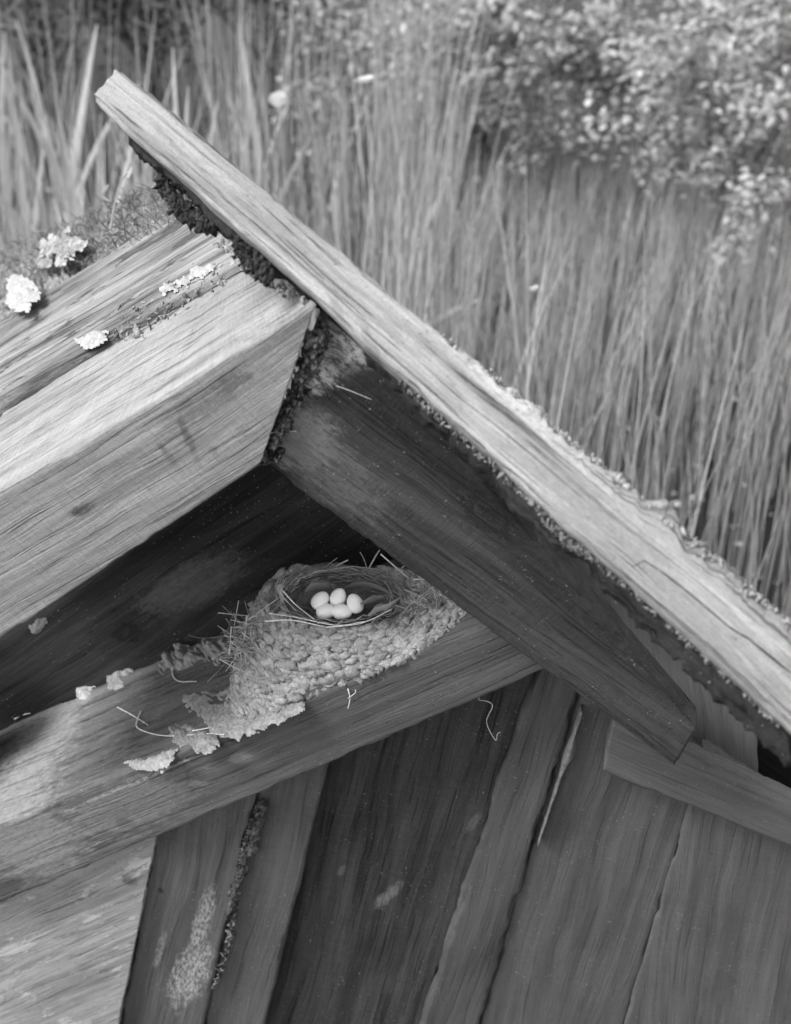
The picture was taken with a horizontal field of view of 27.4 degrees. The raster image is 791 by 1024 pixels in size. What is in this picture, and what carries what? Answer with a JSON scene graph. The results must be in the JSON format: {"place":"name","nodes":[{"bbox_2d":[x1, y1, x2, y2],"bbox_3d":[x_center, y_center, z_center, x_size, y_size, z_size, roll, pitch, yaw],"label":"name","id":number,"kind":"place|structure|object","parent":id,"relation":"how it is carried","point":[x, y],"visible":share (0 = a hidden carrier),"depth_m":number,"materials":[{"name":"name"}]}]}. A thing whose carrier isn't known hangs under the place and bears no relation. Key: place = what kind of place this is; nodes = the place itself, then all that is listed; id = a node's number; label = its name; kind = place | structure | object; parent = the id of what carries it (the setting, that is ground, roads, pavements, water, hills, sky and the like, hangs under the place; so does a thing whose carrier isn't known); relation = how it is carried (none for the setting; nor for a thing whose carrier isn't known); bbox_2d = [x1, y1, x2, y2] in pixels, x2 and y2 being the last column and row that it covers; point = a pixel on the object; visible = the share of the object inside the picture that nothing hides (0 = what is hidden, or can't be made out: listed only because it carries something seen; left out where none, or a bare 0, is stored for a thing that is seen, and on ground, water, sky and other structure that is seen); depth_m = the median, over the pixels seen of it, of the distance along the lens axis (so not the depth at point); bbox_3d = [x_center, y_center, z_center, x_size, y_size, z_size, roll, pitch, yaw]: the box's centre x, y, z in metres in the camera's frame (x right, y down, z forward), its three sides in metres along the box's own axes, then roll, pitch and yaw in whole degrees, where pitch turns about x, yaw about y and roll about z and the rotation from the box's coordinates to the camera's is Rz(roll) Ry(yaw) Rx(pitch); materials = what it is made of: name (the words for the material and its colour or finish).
{"place":"outdoors","nodes":[
{"label":"outdoors","id":0,"kind":"place"},
{"bbox_2d":[0,0,790,1023],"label":"water","id":1,"kind":"structure","parent":0,"point":[218,24],"depth_m":4.60,"materials":[{"name":"black liquid"}]},
{"bbox_2d":[0,21,139,249],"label":"cattail clump","id":2,"kind":"object","parent":1,"relation":"on","point":[82,111],"visible":0.32,"depth_m":3.70,"materials":[{"name":"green plant"}]},
{"bbox_2d":[9,146,155,252],"bbox_3d":[-0.719,-0.405,3.241,0.552,0.749,0.318,11,37,14],"label":"cattail clump","id":3,"kind":"object","parent":1,"relation":"on","point":[120,189],"visible":0.04,"depth_m":3.07,"materials":[{"name":"grey plant"}]},
{"bbox_2d":[0,0,198,106],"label":"shrub","id":4,"kind":"object","parent":1,"relation":"on","point":[30,37],"visible":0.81,"depth_m":4.65,"materials":[{"name":"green plant"}]},
{"bbox_2d":[27,96,175,243],"bbox_3d":[-0.661,-0.466,3.308,0.487,0.768,0.246,-7,37,-10],"label":"cattail clump","id":5,"kind":"object","parent":1,"relation":"on","point":[149,182],"visible":0.08,"depth_m":3.22,"materials":[{"name":"grey plant"}]},
{"bbox_2d":[0,8,224,250],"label":"cattail clump","id":6,"kind":"object","parent":1,"relation":"on","point":[64,168],"visible":0.28,"depth_m":3.83,"materials":[{"name":"grey plant"}]},
{"bbox_2d":[3,0,253,83],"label":"shrub","id":7,"kind":"object","parent":1,"relation":"on","point":[163,50],"visible":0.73,"depth_m":4.67,"materials":[{"name":"grey plant"}]},
{"bbox_2d":[0,48,318,245],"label":"cattail clump","id":8,"kind":"object","parent":1,"relation":"in","point":[43,142],"visible":0.16,"depth_m":3.39,"materials":[{"name":"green plant"}]},
{"bbox_2d":[0,91,408,273],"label":"cattail clump","id":9,"kind":"object","parent":1,"relation":"on","point":[69,206],"visible":0.14,"depth_m":3.09,"materials":[{"name":"grey plant"}]},
{"bbox_2d":[73,0,473,83],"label":"shrub","id":10,"kind":"object","parent":1,"relation":"on","point":[102,15],"visible":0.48,"depth_m":4.58,"materials":[{"name":"grey plant"}]},
{"bbox_2d":[99,116,448,271],"bbox_3d":[-0.272,-0.567,3.500,0.777,0.706,0.379,0,36,0],"label":"cattail clump","id":11,"kind":"object","parent":1,"relation":"on","point":[120,158],"visible":0.03,"depth_m":3.38,"materials":[{"name":"grey plant"}]},
{"bbox_2d":[228,24,374,253],"bbox_3d":[-0.240,-0.745,3.730,0.410,0.722,0.150,-2,36,-3],"label":"cattail clump","id":12,"kind":"object","parent":1,"relation":"in","point":[246,76],"visible":0.17,"depth_m":3.69,"materials":[{"name":"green plant"}]},
{"bbox_2d":[290,178,478,377],"bbox_3d":[-0.140,-0.354,3.253,0.563,0.651,0.252,12,38,16],"label":"cattail clump","id":13,"kind":"object","parent":1,"relation":"in","point":[409,269],"visible":0.09,"depth_m":3.12,"materials":[{"name":"grey plant"}]},
{"bbox_2d":[0,0,790,618],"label":"sedge bed","id":14,"kind":"object","parent":1,"relation":"in","point":[398,182],"visible":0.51,"depth_m":3.36,"materials":[{"name":"grey plant"}]},
{"bbox_2d":[269,91,286,106],"bbox_3d":[-0.203,-0.712,2.799,0.031,0.027,0.010,0,36,0],"label":"fallen leaf","id":15,"kind":"object","parent":14,"relation":"on","point":[278,98],"visible":1,"depth_m":2.80,"materials":[{"name":"white plant"}]},
{"bbox_2d":[352,75,373,82],"bbox_3d":[-0.052,-0.693,2.599,0.036,0.011,0.010,0,36,0],"label":"fallen leaf","id":16,"kind":"object","parent":14,"relation":"on","point":[365,79],"visible":1,"depth_m":2.60,"materials":[{"name":"white plant"}]},
{"bbox_2d":[528,285,538,291],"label":"fallen leaf","id":17,"kind":"object","parent":14,"relation":"on","point":[534,288],"visible":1,"depth_m":2.30,"materials":[{"name":"grey plant"}]},
{"bbox_2d":[0,70,790,584],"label":"duckweed","id":18,"kind":"object","parent":1,"relation":"on","point":[496,280],"visible":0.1,"depth_m":4.19,"materials":[{"name":"grey plant"}]},
{"bbox_2d":[234,0,566,70],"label":"shrub","id":19,"kind":"object","parent":1,"relation":"on","point":[269,6],"visible":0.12,"depth_m":5.03,"materials":[{"name":"grey plant"}]},
{"bbox_2d":[259,0,710,211],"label":"shrub","id":20,"kind":"object","parent":1,"relation":"on","point":[505,52],"visible":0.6,"depth_m":4.08,"materials":[{"name":"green plant"}]},
{"bbox_2d":[462,0,790,280],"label":"shrub","id":21,"kind":"object","parent":1,"relation":"on","point":[736,100],"visible":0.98,"depth_m":3.70,"materials":[{"name":"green plant"}]},
{"bbox_2d":[699,0,790,61],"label":"shrub","id":22,"kind":"object","parent":1,"relation":"on","point":[724,15],"visible":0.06,"depth_m":4.41,"materials":[{"name":"grey plant"}]},
{"label":"ground","id":23,"kind":"structure","parent":0,"visible":0},
{"bbox_2d":[0,70,790,1023],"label":"wooden gable","id":24,"kind":"structure","parent":23,"relation":"on","point":[598,830],"depth_m":1.47,"materials":[{"name":"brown wood"}]},
{"bbox_2d":[29,617,47,633],"bbox_3d":[-0.327,0.105,1.483,0.019,0.020,0.008,0,36,0],"label":"lump","id":25,"kind":"object","parent":24,"relation":"on","point":[37,626],"visible":1,"depth_m":1.48,"materials":[{"name":"grey soil"}]},
{"bbox_2d":[76,686,94,699],"bbox_3d":[-0.314,0.181,1.647,0.020,0.019,0.046,-9,37,-12],"label":"mud lump","id":26,"kind":"object","parent":24,"relation":"on","point":[83,692],"visible":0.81,"depth_m":1.63,"materials":[{"name":"grey soil"}]},
{"bbox_2d":[74,330,108,349],"bbox_3d":[-0.259,-0.148,1.384,0.022,0.037,0.080,-15,39,-20],"label":"dropping","id":27,"kind":"object","parent":24,"relation":"attached to","point":[92,339],"visible":1,"depth_m":1.37,"materials":[{"name":"white"}]},
{"bbox_2d":[0,182,190,320],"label":"moss cushion","id":28,"kind":"object","parent":24,"relation":"on","point":[100,245],"visible":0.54,"depth_m":1.75,"materials":[{"name":"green plant"}]},
{"bbox_2d":[5,274,40,312],"bbox_3d":[-0.397,-0.232,1.714,0.032,0.074,0.220,-13,38,-17],"label":"white lump","id":29,"kind":"object","parent":28,"relation":"on","point":[21,295],"visible":1,"depth_m":1.69,"materials":[{"name":"white"}]},
{"bbox_2d":[35,226,87,268],"bbox_3d":[-0.368,-0.287,1.762,0.050,0.078,0.209,-12,38,-16],"label":"cluster","id":30,"kind":"object","parent":28,"relation":"on","point":[63,245],"visible":1,"depth_m":1.74,"materials":[{"name":"white plant"}]},
{"bbox_2d":[100,166,131,229],"bbox_3d":[-0.298,-0.324,1.710,0.037,0.063,0.198,-4,36,-5],"label":"seedling","id":31,"kind":"object","parent":28,"relation":"on","point":[105,189],"visible":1,"depth_m":1.74,"materials":[{"name":"grey plant"}]},
{"bbox_2d":[106,668,133,690],"bbox_3d":[-0.277,0.167,1.620,0.034,0.024,0.048,0,36,0],"label":"mud lump","id":32,"kind":"object","parent":24,"relation":"on","point":[114,680],"visible":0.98,"depth_m":1.61,"materials":[{"name":"grey soil"}]},
{"bbox_2d":[117,707,147,724],"bbox_3d":[-0.249,0.193,1.539,0.002,0.030,0.068,-23,42,-28],"label":"straw","id":33,"kind":"object","parent":24,"relation":"on","point":[131,714],"visible":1,"depth_m":1.54,"materials":[{"name":"grey plant"}]},
{"bbox_2d":[124,745,180,773],"bbox_3d":[-0.225,0.225,1.458,0.065,0.040,0.034,12,38,16],"label":"mud smear","id":34,"kind":"object","parent":24,"relation":"on","point":[163,759],"visible":1,"depth_m":1.45},
{"bbox_2d":[136,711,223,735],"bbox_3d":[-0.202,0.195,1.471,0.019,0.068,0.137,-28,44,-33],"label":"straw","id":35,"kind":"object","parent":24,"relation":"on","point":[164,735],"visible":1,"depth_m":1.49,"materials":[{"name":"grey plant"}]},
{"bbox_2d":[158,643,206,674],"bbox_3d":[-0.204,0.145,1.569,0.041,0.040,0.072,-29,45,-34],"label":"mud lump","id":36,"kind":"object","parent":24,"relation":"on","point":[180,657],"visible":1,"depth_m":1.57,"materials":[{"name":"grey soil"}]},
{"bbox_2d":[172,667,196,681],"bbox_3d":[-0.205,0.154,1.544,0.010,0.024,0.060,-19,40,-24],"label":"straw","id":37,"kind":"object","parent":24,"relation":"on","point":[181,681],"visible":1,"depth_m":1.54,"materials":[{"name":"grey plant"}]},
{"bbox_2d":[159,264,215,295],"bbox_3d":[-0.174,-0.192,1.337,0.033,0.043,0.075,-24,42,-29],"label":"dropping","id":38,"kind":"object","parent":24,"relation":"attached to","point":[197,271],"visible":1,"depth_m":1.33,"materials":[{"name":"white"}]},
{"bbox_2d":[168,723,219,754],"bbox_3d":[-0.181,0.201,1.447,0.023,0.041,0.086,-25,43,-30],"label":"mud smear","id":39,"kind":"object","parent":24,"relation":"on","point":[203,742],"visible":1,"depth_m":1.44},
{"bbox_2d":[197,636,233,664],"bbox_3d":[-0.169,0.130,1.548,0.031,0.038,0.071,-22,41,-27],"label":"mud lump","id":40,"kind":"object","parent":24,"relation":"on","point":[207,647],"visible":0.81,"depth_m":1.53,"materials":[{"name":"grey soil"}]},
{"bbox_2d":[182,687,304,741],"bbox_3d":[-0.146,0.175,1.439,0.167,0.087,0.056,29,45,34],"label":"mud smear","id":41,"kind":"object","parent":24,"relation":"on","point":[217,718],"visible":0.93,"depth_m":1.42},
{"bbox_2d":[189,550,466,718],"bbox_3d":[-0.056,0.112,1.416,0.258,0.163,0.132,0,36,0],"label":"mud nest","id":42,"kind":"object","parent":24,"relation":"on","point":[291,646],"visible":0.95,"depth_m":1.39,"materials":[{"name":"soil"}]},
{"bbox_2d":[311,592,328,609],"bbox_3d":[-0.065,0.076,1.389,0.016,0.016,0.014,0,36,0],"label":"egg","id":43,"kind":"object","parent":42,"relation":"on","point":[319,599],"visible":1,"depth_m":1.38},
{"bbox_2d":[316,603,333,619],"bbox_3d":[-0.059,0.085,1.385,0.017,0.014,0.014,0,36,0],"label":"egg","id":44,"kind":"object","parent":42,"relation":"on","point":[324,610],"visible":1,"depth_m":1.38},
{"bbox_2d":[329,588,345,605],"bbox_3d":[-0.050,0.073,1.390,0.014,0.017,0.014,0,36,0],"label":"egg","id":45,"kind":"object","parent":42,"relation":"on","point":[338,596],"visible":1,"depth_m":1.39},
{"bbox_2d":[333,604,351,619],"bbox_3d":[-0.046,0.085,1.383,0.018,0.014,0.014,0,36,0],"label":"egg","id":46,"kind":"object","parent":42,"relation":"on","point":[341,611],"visible":1,"depth_m":1.38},
{"bbox_2d":[347,594,363,613],"bbox_3d":[-0.034,0.078,1.384,0.014,0.016,0.015,0,36,0],"label":"egg","id":47,"kind":"object","parent":42,"relation":"on","point":[354,605],"visible":1,"depth_m":1.38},
{"bbox_2d":[336,385,371,399],"bbox_3d":[-0.030,-0.085,1.159,0.026,0.010,0.004,0,36,0],"label":"straw","id":48,"kind":"object","parent":24,"relation":"on","point":[352,391],"visible":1,"depth_m":1.16,"materials":[{"name":"grey plant"}]},
{"bbox_2d":[478,697,499,739],"bbox_3d":[0.082,0.178,1.414,0.021,0.056,0.003,0,36,0],"label":"straw","id":49,"kind":"object","parent":24,"relation":"hanging from","point":[488,715],"visible":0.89,"depth_m":1.41,"materials":[{"name":"grey plant"}]}
]}

